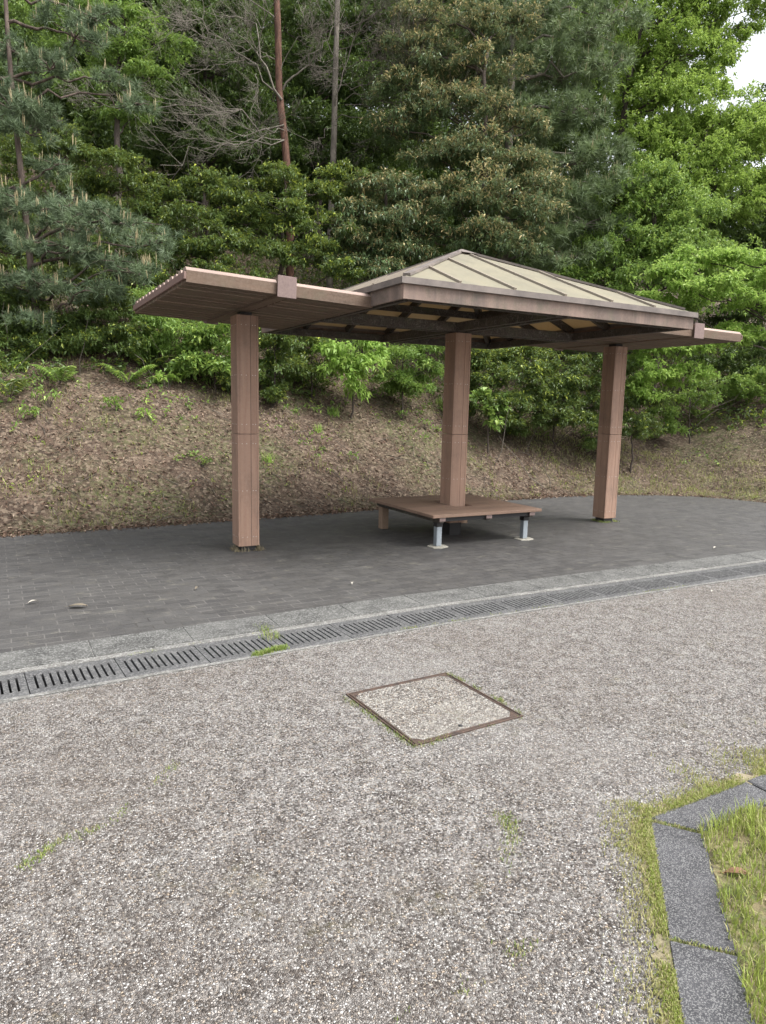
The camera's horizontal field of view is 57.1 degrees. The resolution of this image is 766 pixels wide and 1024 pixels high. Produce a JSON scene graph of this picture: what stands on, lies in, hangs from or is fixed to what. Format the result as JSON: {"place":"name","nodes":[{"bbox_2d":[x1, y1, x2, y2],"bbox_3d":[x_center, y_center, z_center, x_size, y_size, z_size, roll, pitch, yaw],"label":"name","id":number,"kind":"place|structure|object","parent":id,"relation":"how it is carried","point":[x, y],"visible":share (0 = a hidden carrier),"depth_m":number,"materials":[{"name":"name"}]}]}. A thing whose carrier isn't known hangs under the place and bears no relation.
{"place":"outdoors","nodes":[
{"label":"outdoors","id":0,"kind":"place"},
{"bbox_2d":[0,576,765,1023],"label":"gravel path","id":1,"kind":"structure","parent":0,"point":[294,838],"depth_m":2.73,"materials":[{"name":"grey gravel"}]},
{"bbox_2d":[14,585,742,1020],"bbox_3d":[0.363,0.877,4.876,3.393,0.036,6.099,5,9,21],"label":"crack moss","id":2,"kind":"object","parent":1,"relation":"on","point":[262,651],"visible":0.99,"depth_m":2.74,"materials":[{"name":"green plant"}]},
{"bbox_2d":[0,560,765,702],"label":"drain channel","id":3,"kind":"object","parent":1,"relation":"on","point":[65,663],"visible":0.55,"depth_m":5.01,"materials":[{"name":"concrete"}]},
{"bbox_2d":[0,673,29,699],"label":"drain grate","id":4,"kind":"object","parent":3,"relation":"on","point":[12,681],"visible":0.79,"depth_m":3.96,"materials":[{"name":"concrete"}]},
{"bbox_2d":[24,658,125,693],"bbox_3d":[-1.810,0.978,4.132,0.499,0.044,0.371,-4,10,-31],"label":"drain grate","id":5,"kind":"object","parent":3,"relation":"on","point":[75,675],"visible":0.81,"depth_m":4.13,"materials":[{"name":"metal"}]},
{"bbox_2d":[114,645,209,677],"bbox_3d":[-1.381,0.948,4.395,0.499,0.044,0.371,-4,10,-31],"label":"drain grate","id":6,"kind":"object","parent":3,"relation":"on","point":[155,661],"visible":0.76,"depth_m":4.39,"materials":[{"name":"concrete"}]},
{"bbox_2d":[194,634,279,662],"bbox_3d":[-0.952,0.918,4.658,0.499,0.044,0.371,-4,10,-31],"label":"drain grate","id":7,"kind":"object","parent":3,"relation":"on","point":[218,651],"visible":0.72,"depth_m":4.66,"materials":[{"name":"metal"}]},
{"bbox_2d":[265,624,351,649],"bbox_3d":[-0.524,0.888,4.921,0.499,0.044,0.371,-4,10,-31],"label":"drain grate","id":8,"kind":"object","parent":3,"relation":"on","point":[308,636],"visible":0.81,"depth_m":4.91,"materials":[{"name":"metal"}]},
{"bbox_2d":[329,615,411,638],"bbox_3d":[-0.095,0.859,5.184,0.499,0.044,0.371,-4,10,-31],"label":"drain grate","id":9,"kind":"object","parent":3,"relation":"on","point":[363,627],"visible":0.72,"depth_m":5.17,"materials":[{"name":"metal"}]},
{"bbox_2d":[388,607,465,627],"bbox_3d":[0.338,0.830,5.439,0.499,0.044,0.371,-4,10,-30],"label":"drain grate","id":10,"kind":"object","parent":3,"relation":"on","point":[426,617],"visible":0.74,"depth_m":5.43,"materials":[{"name":"metal"}]},
{"bbox_2d":[441,600,515,618],"bbox_3d":[0.778,0.803,5.683,0.499,0.044,0.371,-3,10,-28],"label":"drain grate","id":11,"kind":"object","parent":3,"relation":"on","point":[476,609],"visible":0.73,"depth_m":5.68,"materials":[{"name":"metal"}]},
{"bbox_2d":[492,593,563,610],"bbox_3d":[1.219,0.777,5.922,0.499,0.044,0.371,-3,10,-28],"label":"drain grate","id":12,"kind":"object","parent":3,"relation":"on","point":[527,602],"visible":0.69,"depth_m":5.92,"materials":[{"name":"concrete"}]},
{"bbox_2d":[537,588,608,603],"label":"drain grate","id":13,"kind":"object","parent":3,"relation":"on","point":[568,596],"visible":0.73,"depth_m":6.15,"materials":[{"name":"concrete"}]},
{"bbox_2d":[579,582,648,596],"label":"drain grate","id":14,"kind":"object","parent":3,"relation":"on","point":[613,589],"visible":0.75,"depth_m":6.39,"materials":[{"name":"metal"}]},
{"bbox_2d":[620,577,683,590],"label":"drain grate","id":15,"kind":"object","parent":3,"relation":"on","point":[652,584],"visible":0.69,"depth_m":6.63,"materials":[{"name":"metal"}]},
{"bbox_2d":[657,572,721,585],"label":"drain grate","id":16,"kind":"object","parent":3,"relation":"on","point":[688,578],"visible":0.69,"depth_m":6.87,"materials":[{"name":"metal"}]},
{"bbox_2d":[690,568,753,579],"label":"drain grate","id":17,"kind":"object","parent":3,"relation":"on","point":[721,574],"visible":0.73,"depth_m":7.11,"materials":[{"name":"concrete"}]},
{"bbox_2d":[724,564,765,575],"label":"drain grate","id":18,"kind":"object","parent":3,"relation":"on","point":[752,569],"visible":0.71,"depth_m":7.36,"materials":[{"name":"concrete"}]},
{"bbox_2d":[753,562,765,566],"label":"drain grate","id":19,"kind":"object","parent":3,"relation":"on","point":[762,564],"visible":0.49,"depth_m":7.62,"materials":[{"name":"metal"}]},
{"bbox_2d":[346,672,522,745],"bbox_3d":[0.266,1.058,3.825,0.693,0.028,0.693,-4,10,-31],"label":"manhole cover","id":20,"kind":"object","parent":1,"relation":"on","point":[422,709],"visible":0.97,"depth_m":3.79,"materials":[{"name":"grey"}]},
{"bbox_2d":[589,722,765,1023],"bbox_3d":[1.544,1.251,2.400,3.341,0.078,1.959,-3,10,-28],"label":"grass","id":21,"kind":"structure","parent":1,"relation":"on","point":[648,843],"depth_m":2.47,"materials":[{"name":"green plant"}]},
{"bbox_2d":[718,867,750,875],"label":"fallen leaf","id":22,"kind":"object","parent":21,"relation":"on","point":[736,869],"visible":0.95,"depth_m":2.46,"materials":[{"name":"brown plant"}]},
{"bbox_2d":[630,761,765,1023],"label":"kerb soil","id":23,"kind":"structure","parent":1,"relation":"on","point":[663,942],"depth_m":2.17,"materials":[{"name":"beige soil"}]},
{"bbox_2d":[651,782,765,831],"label":"kerb stone","id":24,"kind":"object","parent":1,"relation":"on","point":[688,816],"visible":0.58,"depth_m":2.88,"materials":[{"name":"stone"}]},
{"bbox_2d":[670,941,755,1023],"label":"kerb stone","id":25,"kind":"object","parent":1,"relation":"on","point":[711,989],"visible":0.89,"depth_m":1.98,"materials":[{"name":"stone"}]},
{"bbox_2d":[747,774,765,791],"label":"kerb stone","id":26,"kind":"object","parent":1,"relation":"on","point":[759,782],"visible":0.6,"depth_m":3.08,"materials":[{"name":"stone"}]},
{"bbox_2d":[0,98,765,535],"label":"hillside","id":27,"kind":"structure","parent":0,"point":[216,468],"depth_m":11.96,"materials":[{"name":"soil"}]},
{"bbox_2d":[0,378,36,397],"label":"fern","id":28,"kind":"object","parent":27,"relation":"on","point":[20,384],"visible":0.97,"depth_m":10.43,"materials":[{"name":"green plant"}]},
{"bbox_2d":[18,400,40,419],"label":"seedling","id":29,"kind":"object","parent":27,"relation":"on","point":[30,411],"visible":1,"depth_m":10.23,"materials":[{"name":"green plant"}]},
{"bbox_2d":[0,283,83,372],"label":"shrub","id":30,"kind":"object","parent":27,"relation":"on","point":[10,300],"visible":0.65,"depth_m":11.64,"materials":[{"name":"green plant"}]},
{"bbox_2d":[29,384,61,406],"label":"seedling","id":31,"kind":"object","parent":27,"relation":"on","point":[46,396],"visible":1,"depth_m":10.58,"materials":[{"name":"green plant"}]},
{"bbox_2d":[30,364,76,383],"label":"fern","id":32,"kind":"object","parent":27,"relation":"on","point":[67,374],"visible":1,"depth_m":10.97,"materials":[{"name":"green plant"}]},
{"bbox_2d":[0,0,186,336],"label":"pine tree","id":33,"kind":"object","parent":27,"relation":"on","point":[25,108],"visible":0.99,"depth_m":11.74,"materials":[{"name":"green plant"}]},
{"bbox_2d":[0,117,188,285],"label":"evergreen tree","id":34,"kind":"object","parent":27,"relation":"on","point":[95,185],"visible":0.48,"depth_m":14.31,"materials":[{"name":"green plant"}]},
{"bbox_2d":[2,0,197,248],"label":"evergreen tree","id":35,"kind":"object","parent":27,"relation":"on","point":[133,50],"visible":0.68,"depth_m":15.85,"materials":[{"name":"green plant"}]},
{"bbox_2d":[35,261,170,355],"bbox_3d":[-4.957,-3.562,12.196,1.809,1.733,2.592,-20,23,-67],"label":"shrub","id":36,"kind":"object","parent":27,"relation":"on","point":[94,336],"visible":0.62,"depth_m":11.99,"materials":[{"name":"green plant"}]},
{"bbox_2d":[100,395,124,410],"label":"seedling","id":37,"kind":"object","parent":27,"relation":"on","point":[116,403],"visible":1,"depth_m":10.95,"materials":[{"name":"green plant"}]},
{"bbox_2d":[98,363,158,383],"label":"fern","id":38,"kind":"object","parent":27,"relation":"on","point":[142,370],"visible":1,"depth_m":11.79,"materials":[{"name":"green plant"}]},
{"bbox_2d":[135,406,155,420],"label":"seedling","id":39,"kind":"object","parent":27,"relation":"on","point":[148,414],"visible":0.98,"depth_m":10.99,"materials":[{"name":"green plant"}]},
{"bbox_2d":[129,352,170,370],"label":"fern","id":40,"kind":"object","parent":27,"relation":"on","point":[157,362],"visible":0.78,"depth_m":12.30,"materials":[{"name":"green plant"}]},
{"bbox_2d":[148,370,181,389],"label":"seedling","id":41,"kind":"object","parent":27,"relation":"on","point":[160,375],"visible":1,"depth_m":12.03,"materials":[{"name":"green plant"}]},
{"bbox_2d":[108,284,227,366],"bbox_3d":[-3.904,-3.362,12.819,2.022,1.661,2.270,-3,10,-28],"label":"shrub","id":42,"kind":"object","parent":27,"relation":"on","point":[162,343],"visible":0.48,"depth_m":12.27,"materials":[{"name":"green plant"}]},
{"bbox_2d":[178,369,186,383],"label":"seedling","id":43,"kind":"object","parent":27,"relation":"on","point":[184,375],"visible":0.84,"depth_m":12.29,"materials":[{"name":"green plant"}]},
{"bbox_2d":[164,321,230,391],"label":"shrub","id":44,"kind":"object","parent":27,"relation":"on","point":[193,358],"visible":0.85,"depth_m":12.28,"materials":[{"name":"green plant"}]},
{"bbox_2d":[54,0,344,276],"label":"bare tree","id":45,"kind":"object","parent":27,"relation":"on","point":[278,91],"visible":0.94,"depth_m":15.94,"materials":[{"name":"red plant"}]},
{"bbox_2d":[125,161,275,321],"bbox_3d":[-3.729,-5.464,14.482,3.132,3.547,2.878,-3,10,-28],"label":"evergreen tree","id":46,"kind":"object","parent":27,"relation":"on","point":[205,248],"visible":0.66,"depth_m":14.33,"materials":[{"name":"green plant"}]},
{"bbox_2d":[198,454,212,467],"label":"seedling","id":47,"kind":"object","parent":27,"relation":"on","point":[204,461],"visible":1,"depth_m":10.67,"materials":[{"name":"green plant"}]},
{"bbox_2d":[119,0,307,237],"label":"evergreen tree","id":48,"kind":"object","parent":27,"relation":"on","point":[233,95],"visible":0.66,"depth_m":18.01,"materials":[{"name":"green plant"}]},
{"bbox_2d":[261,453,274,462],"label":"grass clump","id":49,"kind":"object","parent":27,"relation":"on","point":[269,460],"visible":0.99,"depth_m":11.32,"materials":[{"name":"green plant"}]},
{"bbox_2d":[261,375,280,386],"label":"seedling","id":50,"kind":"object","parent":27,"relation":"on","point":[267,381],"visible":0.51,"depth_m":13.23,"materials":[{"name":"green plant"}]},
{"bbox_2d":[215,327,327,401],"bbox_3d":[-2.195,-2.814,12.976,1.784,1.789,2.137,6,10,29],"label":"shrub","id":51,"kind":"object","parent":27,"relation":"on","point":[271,368],"visible":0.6,"depth_m":12.78,"materials":[{"name":"green plant"}]},
{"bbox_2d":[264,395,283,407],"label":"seedling","id":52,"kind":"object","parent":27,"relation":"on","point":[271,401],"visible":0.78,"depth_m":12.80,"materials":[{"name":"green plant"}]},
{"bbox_2d":[209,157,369,285],"bbox_3d":[-1.993,-5.545,14.910,3.534,4.091,2.668,1,9,0],"label":"evergreen tree","id":53,"kind":"object","parent":27,"relation":"on","point":[296,218],"visible":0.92,"depth_m":14.69,"materials":[{"name":"green plant"}]},
{"bbox_2d":[285,372,308,383],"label":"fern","id":54,"kind":"object","parent":27,"relation":"on","point":[295,379],"visible":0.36,"depth_m":13.77,"materials":[{"name":"green plant"}]},
{"bbox_2d":[261,336,355,397],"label":"shrub","id":55,"kind":"object","parent":27,"relation":"on","point":[311,370],"visible":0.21,"depth_m":13.63,"materials":[{"name":"green plant"}]},
{"bbox_2d":[308,424,322,432],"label":"grass clump","id":56,"kind":"object","parent":27,"relation":"on","point":[318,428],"visible":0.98,"depth_m":12.71,"materials":[{"name":"green plant"}]},
{"bbox_2d":[309,377,325,390],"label":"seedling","id":57,"kind":"object","parent":27,"relation":"on","point":[322,380],"visible":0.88,"depth_m":13.78,"materials":[{"name":"green plant"}]},
{"bbox_2d":[326,405,340,416],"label":"grass clump","id":58,"kind":"object","parent":27,"relation":"on","point":[335,412],"visible":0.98,"depth_m":13.24,"materials":[{"name":"green plant"}]},
{"bbox_2d":[11,0,670,352],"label":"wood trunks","id":59,"kind":"object","parent":27,"relation":"on","point":[38,129],"depth_m":26.14,"materials":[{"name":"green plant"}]},
{"bbox_2d":[310,338,391,417],"bbox_3d":[-0.526,-2.552,13.345,1.619,1.742,1.505,-3,10,-28],"label":"shrub","id":60,"kind":"object","parent":27,"relation":"on","point":[359,364],"visible":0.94,"depth_m":13.02,"materials":[{"name":"green plant"}]},
{"bbox_2d":[240,0,465,265],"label":"evergreen tree","id":61,"kind":"object","parent":27,"relation":"on","point":[320,125],"visible":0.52,"depth_m":19.18,"materials":[{"name":"green plant"}]},
{"bbox_2d":[363,386,376,399],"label":"seedling","id":62,"kind":"object","parent":27,"relation":"on","point":[374,392],"visible":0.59,"depth_m":14.11,"materials":[{"name":"green plant"}]},
{"bbox_2d":[298,167,448,365],"bbox_3d":[0.044,-5.340,15.462,3.880,4.356,2.370,-3,10,-28],"label":"evergreen tree","id":63,"kind":"object","parent":27,"relation":"on","point":[382,265],"visible":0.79,"depth_m":15.02,"materials":[{"name":"green plant"}]},
{"bbox_2d":[267,0,486,288],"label":"evergreen tree","id":64,"kind":"object","parent":27,"relation":"on","point":[333,128],"visible":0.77,"depth_m":16.80,"materials":[{"name":"plant"}]},
{"bbox_2d":[0,0,765,289],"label":"wood on slope","id":65,"kind":"object","parent":27,"relation":"on","point":[103,134],"visible":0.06,"depth_m":21.93,"materials":[{"name":"green plant"}]},
{"bbox_2d":[0,347,765,530],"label":"bank weeds","id":66,"kind":"object","parent":27,"relation":"on","point":[659,489],"visible":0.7,"depth_m":13.78,"materials":[{"name":"green plant"}]},
{"bbox_2d":[0,344,765,465],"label":"bank groundcover","id":67,"kind":"object","parent":27,"relation":"on","point":[146,398],"visible":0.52,"depth_m":12.08,"materials":[{"name":"green plant"}]},
{"bbox_2d":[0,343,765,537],"bbox_3d":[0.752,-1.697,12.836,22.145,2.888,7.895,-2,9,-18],"label":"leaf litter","id":68,"kind":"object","parent":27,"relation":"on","point":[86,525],"visible":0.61,"depth_m":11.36,"materials":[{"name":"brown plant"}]},
{"bbox_2d":[0,120,765,487],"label":"undergrowth","id":69,"kind":"object","parent":27,"relation":"on","point":[762,415],"depth_m":16.56,"materials":[{"name":"green plant"}]},
{"bbox_2d":[0,341,765,603],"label":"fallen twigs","id":70,"kind":"object","parent":27,"relation":"on","point":[300,463],"depth_m":11.94,"materials":[{"name":"brown wood"}]},
{"bbox_2d":[396,408,407,419],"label":"seedling","id":71,"kind":"object","parent":27,"relation":"on","point":[402,411],"visible":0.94,"depth_m":13.86,"materials":[{"name":"green plant"}]},
{"bbox_2d":[368,342,444,413],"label":"shrub","id":72,"kind":"object","parent":27,"relation":"on","point":[403,381],"visible":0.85,"depth_m":13.84,"materials":[{"name":"green plant"}]},
{"bbox_2d":[418,418,433,429],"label":"seedling","id":73,"kind":"object","parent":27,"relation":"on","point":[425,423],"visible":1,"depth_m":13.81,"materials":[{"name":"green plant"}]},
{"bbox_2d":[351,0,587,399],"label":"evergreen tree","id":74,"kind":"object","parent":27,"relation":"on","point":[471,149],"visible":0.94,"depth_m":15.69,"materials":[{"name":"green plant"}]},
{"bbox_2d":[469,386,518,453],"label":"shrub","id":75,"kind":"object","parent":27,"relation":"on","point":[493,422],"visible":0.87,"depth_m":13.93,"materials":[{"name":"green plant"}]},
{"bbox_2d":[444,346,564,434],"bbox_3d":[2.557,-2.619,14.606,2.586,2.256,2.006,2,9,3],"label":"shrub","id":76,"kind":"object","parent":27,"relation":"on","point":[498,361],"visible":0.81,"depth_m":14.29,"materials":[{"name":"green plant"}]},
{"bbox_2d":[448,0,655,378],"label":"pine tree","id":77,"kind":"object","parent":27,"relation":"on","point":[568,115],"visible":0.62,"depth_m":16.94,"materials":[{"name":"green plant"}]},
{"bbox_2d":[499,352,640,448],"bbox_3d":[3.917,-2.349,14.845,2.875,2.244,2.031,3,9,12],"label":"shrub","id":78,"kind":"object","parent":27,"relation":"on","point":[569,379],"visible":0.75,"depth_m":14.51,"materials":[{"name":"green plant"}]},
{"bbox_2d":[573,424,589,438],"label":"seedling","id":79,"kind":"object","parent":27,"relation":"on","point":[583,432],"visible":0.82,"depth_m":15.64,"materials":[{"name":"green plant"}]},
{"bbox_2d":[577,382,676,472],"bbox_3d":[5.114,-1.748,14.745,2.125,2.004,1.416,0,9,-7],"label":"shrub","id":80,"kind":"object","parent":27,"relation":"on","point":[644,423],"visible":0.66,"depth_m":14.43,"materials":[{"name":"green plant"}]},
{"bbox_2d":[543,0,765,275],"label":"deciduous tree","id":81,"kind":"object","parent":27,"relation":"on","point":[684,17],"visible":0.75,"depth_m":19.39,"materials":[{"name":"green plant"}]},
{"bbox_2d":[546,151,762,414],"bbox_3d":[6.599,-5.385,16.925,3.613,6.440,5.350,-22,24,-69],"label":"deciduous tree","id":82,"kind":"object","parent":27,"relation":"on","point":[659,241],"visible":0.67,"depth_m":16.54,"materials":[{"name":"green plant"}]},
{"bbox_2d":[646,429,666,439],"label":"fern","id":83,"kind":"object","parent":27,"relation":"on","point":[654,435],"visible":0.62,"depth_m":16.02,"materials":[{"name":"green plant"}]},
{"bbox_2d":[598,318,765,422],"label":"maple tree","id":84,"kind":"object","parent":27,"relation":"on","point":[641,384],"visible":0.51,"depth_m":14.42,"materials":[{"name":"green plant"}]},
{"bbox_2d":[602,75,765,375],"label":"deciduous tree","id":85,"kind":"object","parent":27,"relation":"on","point":[669,133],"visible":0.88,"depth_m":18.48,"materials":[{"name":"green plant"}]},
{"bbox_2d":[628,242,765,349],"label":"maple tree","id":86,"kind":"object","parent":27,"relation":"on","point":[736,287],"visible":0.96,"depth_m":14.42,"materials":[{"name":"green plant"}]},
{"bbox_2d":[684,407,714,419],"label":"fern","id":87,"kind":"object","parent":27,"relation":"on","point":[696,410],"visible":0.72,"depth_m":16.89,"materials":[{"name":"green plant"}]},
{"bbox_2d":[643,363,765,443],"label":"shrub","id":88,"kind":"object","parent":27,"relation":"on","point":[735,379],"visible":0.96,"depth_m":16.29,"materials":[{"name":"green plant"}]},
{"bbox_2d":[683,329,765,396],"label":"shrub","id":89,"kind":"object","parent":27,"relation":"on","point":[747,354],"visible":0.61,"depth_m":17.55,"materials":[{"name":"green plant"}]},
{"bbox_2d":[698,207,765,341],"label":"evergreen tree","id":90,"kind":"object","parent":27,"relation":"on","point":[714,318],"visible":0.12,"depth_m":20.70,"materials":[{"name":"green plant"}]},
{"bbox_2d":[0,495,765,652],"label":"pavement","id":91,"kind":"structure","parent":0,"point":[123,581],"depth_m":7.43,"materials":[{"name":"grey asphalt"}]},
{"bbox_2d":[230,545,263,551],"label":"dry grass tuft","id":92,"kind":"object","parent":91,"relation":"on","point":[258,547],"visible":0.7,"depth_m":7.74,"materials":[{"name":"plant"}]},
{"bbox_2d":[133,249,742,550],"bbox_3d":[0.918,-1.439,8.830,7.307,3.572,3.858,-3,10,-28],"label":"rest shelter","id":93,"kind":"object","parent":91,"relation":"on","point":[459,304],"visible":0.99,"depth_m":7.74,"materials":[{"name":"brown wood"}]},
{"bbox_2d":[369,494,541,548],"bbox_3d":[0.886,0.083,9.058,1.595,0.394,1.593,-3,10,-28],"label":"bench","id":94,"kind":"object","parent":91,"relation":"on","point":[434,510],"visible":0.94,"depth_m":8.69,"materials":[{"name":"brown wood"}]},
{"bbox_2d":[590,518,619,522],"bbox_3d":[3.267,0.112,10.394,0.385,0.040,0.382,-3,10,-28],"label":"moss patch","id":95,"kind":"object","parent":91,"relation":"on","point":[614,520],"visible":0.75,"depth_m":10.30,"materials":[{"name":"green plant"}]},
{"bbox_2d":[0,550,765,954],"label":"kerb","id":96,"kind":"structure","parent":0,"point":[24,658],"depth_m":4.64,"materials":[{"name":"grey concrete"}]},
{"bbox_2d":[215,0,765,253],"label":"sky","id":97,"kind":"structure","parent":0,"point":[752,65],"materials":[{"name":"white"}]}
]}

